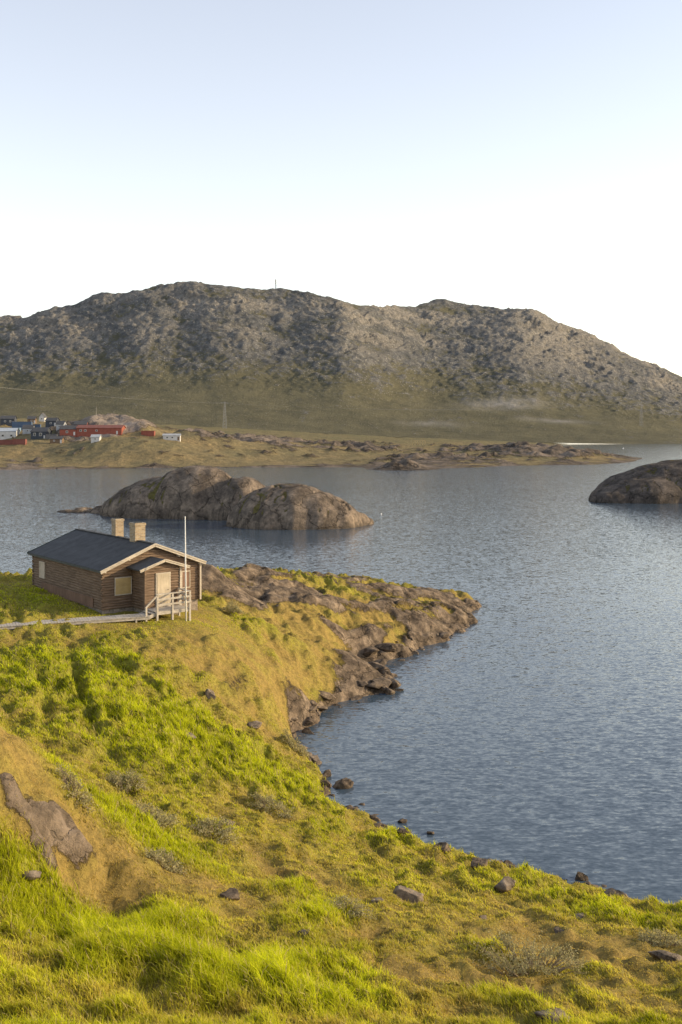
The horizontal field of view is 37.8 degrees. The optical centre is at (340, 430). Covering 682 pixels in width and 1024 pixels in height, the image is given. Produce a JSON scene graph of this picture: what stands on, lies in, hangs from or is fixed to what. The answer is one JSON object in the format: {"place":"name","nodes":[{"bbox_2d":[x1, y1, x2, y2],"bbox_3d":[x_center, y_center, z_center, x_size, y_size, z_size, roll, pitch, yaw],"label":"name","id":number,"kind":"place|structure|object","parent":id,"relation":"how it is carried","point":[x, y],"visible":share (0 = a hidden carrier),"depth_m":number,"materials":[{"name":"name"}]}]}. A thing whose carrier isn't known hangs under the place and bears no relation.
{"place":"outdoors","nodes":[
{"label":"outdoors","id":0,"kind":"place"},
{"bbox_2d":[57,465,373,529],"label":"island","id":1,"kind":"structure","parent":0,"point":[199,492],"depth_m":201.65,"materials":[{"name":"grey stone"}]},
{"bbox_2d":[0,413,642,470],"bbox_3d":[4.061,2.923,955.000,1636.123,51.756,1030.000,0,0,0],"label":"shore plain","id":2,"kind":"structure","parent":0,"point":[131,446],"depth_m":557.42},
{"bbox_2d":[0,440,11,444],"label":"shipping container","id":3,"kind":"object","parent":2,"relation":"on","point":[5,442],"visible":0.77,"depth_m":552.53,"materials":[{"name":"red metal"}]},
{"bbox_2d":[0,416,16,426],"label":"house","id":4,"kind":"structure","parent":2,"relation":"on","point":[7,420],"depth_m":666.85,"materials":[{"name":"grey wood"}]},
{"bbox_2d":[0,428,19,439],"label":"hall","id":5,"kind":"structure","parent":2,"relation":"on","point":[6,433],"depth_m":603.15,"materials":[{"name":"white wood"}]},
{"bbox_2d":[12,439,26,444],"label":"shipping container","id":6,"kind":"object","parent":2,"relation":"on","point":[19,441],"visible":1,"depth_m":548.09,"materials":[{"name":"red metal"}]},
{"bbox_2d":[22,425,34,433],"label":"house","id":7,"kind":"structure","parent":2,"relation":"on","point":[26,429],"depth_m":607.64,"materials":[{"name":"grey wood"}]},
{"bbox_2d":[27,416,36,423],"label":"house","id":8,"kind":"structure","parent":2,"relation":"on","point":[33,419],"depth_m":689.01,"materials":[{"name":"grey wood"}]},
{"bbox_2d":[30,427,51,438],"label":"house","id":9,"kind":"structure","parent":2,"relation":"on","point":[39,432],"depth_m":584.00,"materials":[{"name":"black wood"}]},
{"bbox_2d":[38,413,47,421],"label":"house","id":10,"kind":"structure","parent":2,"relation":"on","point":[42,417],"depth_m":714.00,"materials":[{"name":"white wood"}]},
{"bbox_2d":[46,434,57,438],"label":"shipping container","id":11,"kind":"object","parent":2,"relation":"on","point":[48,436],"visible":0.64,"depth_m":577.52,"materials":[{"name":"grey metal"}]},
{"bbox_2d":[45,418,59,426],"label":"house","id":12,"kind":"structure","parent":2,"relation":"on","point":[49,422],"depth_m":600.50,"materials":[{"name":"grey wood"}]},
{"bbox_2d":[49,436,64,443],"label":"shed","id":13,"kind":"structure","parent":2,"relation":"on","point":[57,439],"depth_m":553.83,"materials":[{"name":"wood"}]},
{"bbox_2d":[56,421,66,430],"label":"house","id":14,"kind":"structure","parent":2,"relation":"on","point":[58,423],"depth_m":590.87,"materials":[{"name":"grey wood"}]},
{"bbox_2d":[59,425,77,436],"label":"house","id":15,"kind":"structure","parent":2,"relation":"on","point":[65,430],"depth_m":581.47,"materials":[{"name":"red wood"}]},
{"bbox_2d":[73,421,88,424],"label":"house","id":16,"kind":"structure","parent":2,"relation":"on","point":[81,423],"depth_m":592.23,"materials":[{"name":"grey wood"}]},
{"bbox_2d":[90,434,101,442],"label":"shed","id":17,"kind":"structure","parent":2,"relation":"on","point":[95,437],"depth_m":534.01,"materials":[{"name":"white wood"}]},
{"bbox_2d":[76,425,125,436],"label":"hall","id":18,"kind":"structure","parent":2,"relation":"on","point":[85,430],"depth_m":581.52,"materials":[{"name":"red wood"}]},
{"bbox_2d":[141,431,154,435],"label":"shipping container","id":19,"kind":"object","parent":2,"relation":"on","point":[148,433],"visible":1,"depth_m":582.37,"materials":[{"name":"red metal"}]},
{"bbox_2d":[162,434,180,440],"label":"shed","id":20,"kind":"structure","parent":2,"relation":"on","point":[176,437],"depth_m":544.94,"materials":[{"name":"white wood"}]},
{"bbox_2d":[222,402,226,427],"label":"pylon","id":21,"kind":"object","parent":2,"relation":"on","point":[225,415],"visible":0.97,"depth_m":1286.09,"materials":[{"name":"metal"}]},
{"bbox_2d":[0,443,681,903],"bbox_3d":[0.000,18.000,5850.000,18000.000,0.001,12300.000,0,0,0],"label":"water","id":22,"kind":"structure","parent":0,"point":[532,717],"depth_m":81.64,"materials":[{"name":"blue liquid"}]},
{"bbox_2d":[398,818,406,823],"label":"boulder","id":23,"kind":"object","parent":22,"relation":"in","point":[402,820],"visible":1,"depth_m":45.72,"materials":[{"name":"brown stone"}]},
{"bbox_2d":[0,563,681,1023],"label":"ground","id":24,"kind":"structure","parent":0,"point":[410,611],"depth_m":38.50,"materials":[{"name":"green plant"}]},
{"bbox_2d":[22,870,40,879],"bbox_3d":[-7.392,10.520,23.580,0.615,0.232,0.481,-1,-8,0],"label":"boulder","id":25,"kind":"object","parent":24,"relation":"on","point":[33,874],"visible":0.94,"depth_m":23.45,"materials":[{"name":"beige stone"}]},
{"bbox_2d":[0,613,149,629],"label":"boardwalk","id":26,"kind":"structure","parent":24,"relation":"on","point":[113,618],"depth_m":57.82,"materials":[{"name":"grey wood"}]},
{"bbox_2d":[55,762,97,815],"bbox_3d":[-7.231,9.674,27.062,1.157,1.494,1.038,0,0,0],"label":"willow shrub","id":27,"kind":"object","parent":24,"relation":"on","point":[67,780],"visible":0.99,"depth_m":27.01,"materials":[{"name":"green plant"}]},
{"bbox_2d":[27,518,206,614],"bbox_3d":[-14.807,8.974,66.283,7.388,6.252,13.535,0,0,-38],"label":"log cabin","id":28,"kind":"object","parent":24,"relation":"on","point":[116,571],"visible":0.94,"depth_m":62.84,"materials":[{"name":"wood"}]},
{"bbox_2d":[39,561,45,578],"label":"window","id":29,"kind":"structure","parent":28,"relation":"in","point":[42,565],"depth_m":67.66,"materials":[{"name":"white glass"}]},
{"bbox_2d":[114,576,131,595],"bbox_3d":[-13.400,9.530,61.242,1.150,1.100,0.070,0,0,-38],"label":"window","id":30,"kind":"structure","parent":28,"relation":"in","point":[122,585],"depth_m":61.20,"materials":[{"name":"beige wood"}]},
{"bbox_2d":[157,573,169,605],"bbox_3d":[-10.888,9.755,61.093,0.860,1.970,0.127,0,0,-38],"label":"door","id":31,"kind":"structure","parent":28,"relation":"in","point":[163,580],"depth_m":61.10,"materials":[{"name":"brown wood"}]},
{"bbox_2d":[182,570,189,587],"bbox_3d":[-9.976,9.530,63.960,0.640,1.100,0.080,0,0,-38],"label":"window","id":32,"kind":"structure","parent":28,"relation":"in","point":[183,572],"depth_m":63.97,"materials":[{"name":"beige wood"}]},
{"bbox_2d":[103,768,149,794],"bbox_3d":[-7.735,12.688,36.029,1.486,0.937,1.413,0,0,39],"label":"willow shrub","id":33,"kind":"object","parent":24,"relation":"on","point":[118,780],"visible":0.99,"depth_m":35.96,"materials":[{"name":"green plant"}]},
{"bbox_2d":[127,799,182,828],"bbox_3d":[-5.964,12.382,32.094,1.812,1.149,1.561,0,0,38],"label":"willow shrub","id":34,"kind":"object","parent":24,"relation":"on","point":[158,815],"visible":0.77,"depth_m":31.99,"materials":[{"name":"green plant"}]},
{"bbox_2d":[140,847,186,875],"bbox_3d":[-4.925,11.940,27.630,1.158,0.897,1.182,0,0,-40],"label":"willow shrub","id":35,"kind":"object","parent":24,"relation":"on","point":[162,859],"visible":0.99,"depth_m":27.54,"materials":[{"name":"green plant"}]},
{"bbox_2d":[139,588,190,621],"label":"entrance deck","id":36,"kind":"structure","parent":24,"relation":"on","point":[172,609],"depth_m":59.90,"materials":[{"name":"grey wood"}]},
{"bbox_2d":[184,517,186,620],"bbox_3d":[-9.404,8.440,60.255,0.160,6.540,0.136,0,0,0],"label":"flagpole","id":37,"kind":"object","parent":24,"relation":"on","point":[185,577],"visible":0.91,"depth_m":60.24,"materials":[{"name":"white metal"}]},
{"bbox_2d":[187,732,195,739],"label":"boulder","id":38,"kind":"object","parent":24,"relation":"on","point":[192,734],"visible":0.36,"depth_m":44.40,"materials":[{"name":"grey stone"}]},
{"bbox_2d":[205,689,215,699],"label":"boulder","id":39,"kind":"object","parent":24,"relation":"on","point":[209,693],"visible":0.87,"depth_m":52.00,"materials":[{"name":"grey stone"}]},
{"bbox_2d":[186,813,241,844],"bbox_3d":[-4.143,13.078,32.749,1.801,0.897,1.468,0,0,0],"label":"willow shrub","id":40,"kind":"object","parent":24,"relation":"on","point":[209,826],"visible":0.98,"depth_m":32.66,"materials":[{"name":"green plant"}]},
{"bbox_2d":[220,887,239,900],"bbox_3d":[-3.001,12.542,26.852,0.581,0.237,0.516,-1,8,0],"label":"boulder","id":41,"kind":"object","parent":24,"relation":"on","point":[232,893],"visible":0.88,"depth_m":26.74,"materials":[{"name":"grey stone"}]},
{"bbox_2d":[221,597,243,614],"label":"willow shrub","id":42,"kind":"object","parent":24,"relation":"on","point":[236,609],"visible":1,"depth_m":66.75,"materials":[{"name":"green plant"}]},
{"bbox_2d":[247,721,261,728],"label":"boulder","id":43,"kind":"object","parent":24,"relation":"on","point":[256,724],"visible":0.97,"depth_m":52.37,"materials":[{"name":"grey stone"}]},
{"bbox_2d":[246,789,294,819],"bbox_3d":[-2.812,15.023,40.013,1.951,1.108,1.694,0,0,0],"label":"willow shrub","id":44,"kind":"object","parent":24,"relation":"on","point":[265,801],"visible":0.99,"depth_m":39.86,"materials":[{"name":"green plant"}]},
{"bbox_2d":[279,729,311,758],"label":"willow shrub","id":45,"kind":"object","parent":24,"relation":"on","point":[292,744],"visible":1,"depth_m":53.20,"materials":[{"name":"green plant"}]},
{"bbox_2d":[297,929,308,934],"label":"boulder","id":46,"kind":"object","parent":24,"relation":"on","point":[304,930],"visible":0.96,"depth_m":24.67,"materials":[{"name":"grey stone"}]},
{"bbox_2d":[301,727,313,733],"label":"shore rock","id":47,"kind":"object","parent":24,"relation":"on","point":[306,730],"visible":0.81,"depth_m":59.40,"materials":[{"name":"stone"}]},
{"bbox_2d":[304,719,314,726],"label":"shore rock","id":48,"kind":"object","parent":24,"relation":"on","point":[307,723],"visible":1,"depth_m":60.42,"materials":[{"name":"brown stone"}]},
{"bbox_2d":[308,706,316,711],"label":"shore rock","id":49,"kind":"object","parent":24,"relation":"on","point":[311,708],"visible":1,"depth_m":61.53,"materials":[{"name":"stone"}]},
{"bbox_2d":[310,700,316,705],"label":"shore rock","id":50,"kind":"object","parent":24,"relation":"on","point":[313,702],"visible":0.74,"depth_m":62.39,"materials":[{"name":"stone"}]},
{"bbox_2d":[309,755,321,764],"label":"boulder","id":51,"kind":"object","parent":24,"relation":"on","point":[315,758],"visible":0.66,"depth_m":53.80,"materials":[{"name":"grey stone"}]},
{"bbox_2d":[317,706,326,710],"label":"shore rock","id":52,"kind":"object","parent":24,"relation":"on","point":[322,708],"visible":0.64,"depth_m":63.51,"materials":[{"name":"stone"}]},
{"bbox_2d":[320,780,331,787],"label":"boulder","id":53,"kind":"object","parent":24,"relation":"on","point":[327,783],"visible":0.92,"depth_m":49.84,"materials":[{"name":"stone"}]},
{"bbox_2d":[322,769,331,776],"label":"boulder","id":54,"kind":"object","parent":24,"relation":"on","point":[327,773],"visible":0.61,"depth_m":51.82,"materials":[{"name":"grey stone"}]},
{"bbox_2d":[318,690,335,699],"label":"shore rock","id":55,"kind":"object","parent":24,"relation":"on","point":[327,695],"visible":1,"depth_m":65.08,"materials":[{"name":"grey stone"}]},
{"bbox_2d":[332,777,353,788],"bbox_3d":[0.124,17.974,50.444,0.926,0.707,1.013,0,0,35],"label":"boulder","id":56,"kind":"object","parent":24,"relation":"on","point":[345,783],"visible":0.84,"depth_m":50.20,"materials":[{"name":"stone"}]},
{"bbox_2d":[324,894,376,919],"bbox_3d":[0.228,13.466,28.184,1.586,0.831,1.479,0,0,0],"label":"willow shrub","id":57,"kind":"object","parent":24,"relation":"on","point":[357,910],"visible":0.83,"depth_m":27.93,"materials":[{"name":"green plant"}]},
{"bbox_2d":[350,695,362,699],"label":"shore rock","id":58,"kind":"object","parent":24,"relation":"on","point":[357,697],"visible":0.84,"depth_m":66.81,"materials":[{"name":"grey stone"}]},
{"bbox_2d":[357,680,367,686],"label":"shore rock","id":59,"kind":"object","parent":24,"relation":"on","point":[361,683],"visible":1,"depth_m":68.26,"materials":[{"name":"brown stone"}]},
{"bbox_2d":[362,646,379,656],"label":"shore rock","id":60,"kind":"object","parent":24,"relation":"on","point":[369,651],"visible":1,"depth_m":77.57,"materials":[{"name":"brown stone"}]},
{"bbox_2d":[366,682,384,689],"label":"shore rock","id":61,"kind":"object","parent":24,"relation":"on","point":[375,685],"visible":0.95,"depth_m":68.19,"materials":[{"name":"stone"}]},
{"bbox_2d":[370,815,380,821],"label":"shore rock","id":62,"kind":"object","parent":24,"relation":"on","point":[375,818],"visible":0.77,"depth_m":45.95,"materials":[{"name":"grey stone"}]},
{"bbox_2d":[369,661,382,669],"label":"shore rock","id":63,"kind":"object","parent":24,"relation":"on","point":[375,664],"visible":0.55,"depth_m":72.35,"materials":[{"name":"brown stone"}]},
{"bbox_2d":[371,897,382,903],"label":"boulder","id":64,"kind":"object","parent":24,"relation":"on","point":[376,900],"visible":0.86,"depth_m":29.95,"materials":[{"name":"grey stone"}]},
{"bbox_2d":[371,659,387,665],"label":"shore rock","id":65,"kind":"object","parent":24,"relation":"on","point":[383,662],"visible":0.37,"depth_m":76.71,"materials":[{"name":"brown stone"}]},
{"bbox_2d":[372,677,391,692],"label":"shore rock","id":66,"kind":"object","parent":24,"relation":"on","point":[385,681],"visible":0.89,"depth_m":68.92,"materials":[{"name":"brown stone"}]},
{"bbox_2d":[378,665,389,672],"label":"shore rock","id":67,"kind":"object","parent":24,"relation":"on","point":[384,667],"visible":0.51,"depth_m":71.98,"materials":[{"name":"brown stone"}]},
{"bbox_2d":[375,643,397,651],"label":"shore rock","id":68,"kind":"object","parent":24,"relation":"on","point":[389,647],"visible":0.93,"depth_m":78.69,"materials":[{"name":"stone"}]},
{"bbox_2d":[381,670,392,675],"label":"shore rock","id":69,"kind":"object","parent":24,"relation":"on","point":[383,672],"visible":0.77,"depth_m":71.74,"materials":[{"name":"stone"}]},
{"bbox_2d":[385,687,394,694],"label":"shore rock","id":70,"kind":"object","parent":24,"relation":"on","point":[388,691],"visible":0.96,"depth_m":67.99,"materials":[{"name":"brown stone"}]},
{"bbox_2d":[388,678,400,688],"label":"shore rock","id":71,"kind":"object","parent":24,"relation":"on","point":[395,683],"visible":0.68,"depth_m":69.19,"materials":[{"name":"brown stone"}]},
{"bbox_2d":[392,643,406,652],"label":"shore rock","id":72,"kind":"object","parent":24,"relation":"on","point":[402,647],"visible":0.58,"depth_m":79.47,"materials":[{"name":"brown stone"}]},
{"bbox_2d":[397,828,411,834],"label":"boulder","id":73,"kind":"object","parent":24,"relation":"on","point":[402,831],"visible":0.97,"depth_m":41.65,"materials":[{"name":"stone"}]},
{"bbox_2d":[392,885,423,904],"bbox_3d":[2.069,14.840,31.743,1.173,0.648,0.598,-4,-4,0],"label":"boulder","id":74,"kind":"object","parent":24,"relation":"on","point":[404,893],"visible":0.56,"depth_m":31.57,"materials":[{"name":"grey stone"}]},
{"bbox_2d":[434,842,450,853],"bbox_3d":[4.090,17.016,40.483,0.602,0.574,0.535,0,0,35],"label":"boulder","id":75,"kind":"object","parent":24,"relation":"on","point":[445,847],"visible":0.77,"depth_m":40.41,"materials":[{"name":"grey stone"}]},
{"bbox_2d":[440,632,448,637],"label":"shore rock","id":76,"kind":"object","parent":24,"relation":"on","point":[444,634],"visible":1,"depth_m":85.19,"materials":[{"name":"brown stone"}]},
{"bbox_2d":[471,857,487,868],"bbox_3d":[5.360,16.790,38.653,0.711,0.282,0.658,-7,5,0],"label":"boulder","id":77,"kind":"object","parent":24,"relation":"on","point":[476,862],"visible":0.91,"depth_m":38.51,"materials":[{"name":"grey stone"}]},
{"bbox_2d":[494,876,515,893],"bbox_3d":[5.802,16.337,35.720,0.894,0.681,0.779,0,0,-44],"label":"boulder","id":78,"kind":"object","parent":24,"relation":"on","point":[505,884],"visible":0.8,"depth_m":35.43,"materials":[{"name":"grey stone"}]},
{"bbox_2d":[503,860,512,864],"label":"boulder","id":79,"kind":"object","parent":24,"relation":"on","point":[505,862],"visible":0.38,"depth_m":41.20,"materials":[{"name":"grey stone"}]},
{"bbox_2d":[472,928,589,979],"bbox_3d":[4.884,13.440,25.588,3.097,1.450,2.602,0,0,0],"label":"willow shrub","id":80,"kind":"object","parent":24,"relation":"on","point":[529,954],"visible":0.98,"depth_m":25.37,"materials":[{"name":"green plant"}]},
{"bbox_2d":[534,1007,568,1023],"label":"boulder","id":81,"kind":"object","parent":24,"relation":"on","point":[542,1015],"visible":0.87,"depth_m":20.95,"materials":[{"name":"grey stone"}]},
{"bbox_2d":[554,927,563,932],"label":"boulder","id":82,"kind":"object","parent":24,"relation":"on","point":[557,929],"visible":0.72,"depth_m":30.59,"materials":[{"name":"grey stone"}]},
{"bbox_2d":[570,912,585,918],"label":"boulder","id":83,"kind":"object","parent":24,"relation":"on","point":[580,915],"visible":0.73,"depth_m":33.44,"materials":[{"name":"grey stone"}]},
{"bbox_2d":[575,872,588,880],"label":"boulder","id":84,"kind":"object","parent":24,"relation":"on","point":[580,876],"visible":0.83,"depth_m":39.90,"materials":[{"name":"grey stone"}]},
{"bbox_2d":[604,888,624,896],"bbox_3d":[10.306,17.595,37.733,0.795,0.477,0.510,-5,-5,0],"label":"boulder","id":85,"kind":"object","parent":24,"relation":"on","point":[612,891],"visible":0.57,"depth_m":37.68,"materials":[{"name":"grey stone"}]},
{"bbox_2d":[636,927,681,948],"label":"willow shrub","id":86,"kind":"object","parent":24,"relation":"on","point":[658,938],"visible":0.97,"depth_m":30.16,"materials":[{"name":"green plant"}]},
{"bbox_2d":[648,950,681,961],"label":"boulder","id":87,"kind":"object","parent":24,"relation":"on","point":[664,955],"visible":0.78,"depth_m":28.16,"materials":[{"name":"grey stone"}]},
{"bbox_2d":[0,563,681,1023],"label":"grass","id":88,"kind":"structure","parent":0,"point":[212,965],"depth_m":25.29,"materials":[{"name":"green plant"}]},
{"bbox_2d":[0,281,681,443],"bbox_3d":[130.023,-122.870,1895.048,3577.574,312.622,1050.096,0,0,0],"label":"mountain","id":89,"kind":"structure","parent":0,"point":[436,368],"depth_m":1707.78,"materials":[{"name":"grey stone"}]},
{"bbox_2d":[639,401,642,425],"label":"pylon","id":90,"kind":"object","parent":89,"relation":"on","point":[641,413],"visible":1,"depth_m":1603.37,"materials":[{"name":"metal"}]},
{"bbox_2d":[0,0,681,376],"label":"sky","id":91,"kind":"structure","parent":0,"point":[501,154],"materials":[{"name":"white"}]},
{"bbox_2d":[588,459,681,503],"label":"island","id":92,"kind":"structure","parent":0,"point":[660,482],"depth_m":252.13,"materials":[{"name":"grey stone"}]},
{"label":"shipping container","id":93,"kind":"object","parent":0,"visible":0},
{"bbox_2d":[12,422,32,425],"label":"shipping container","id":94,"kind":"object","parent":93,"relation":"on","point":[20,423],"visible":0.81,"depth_m":636.51,"materials":[{"name":"metal"}]}
]}

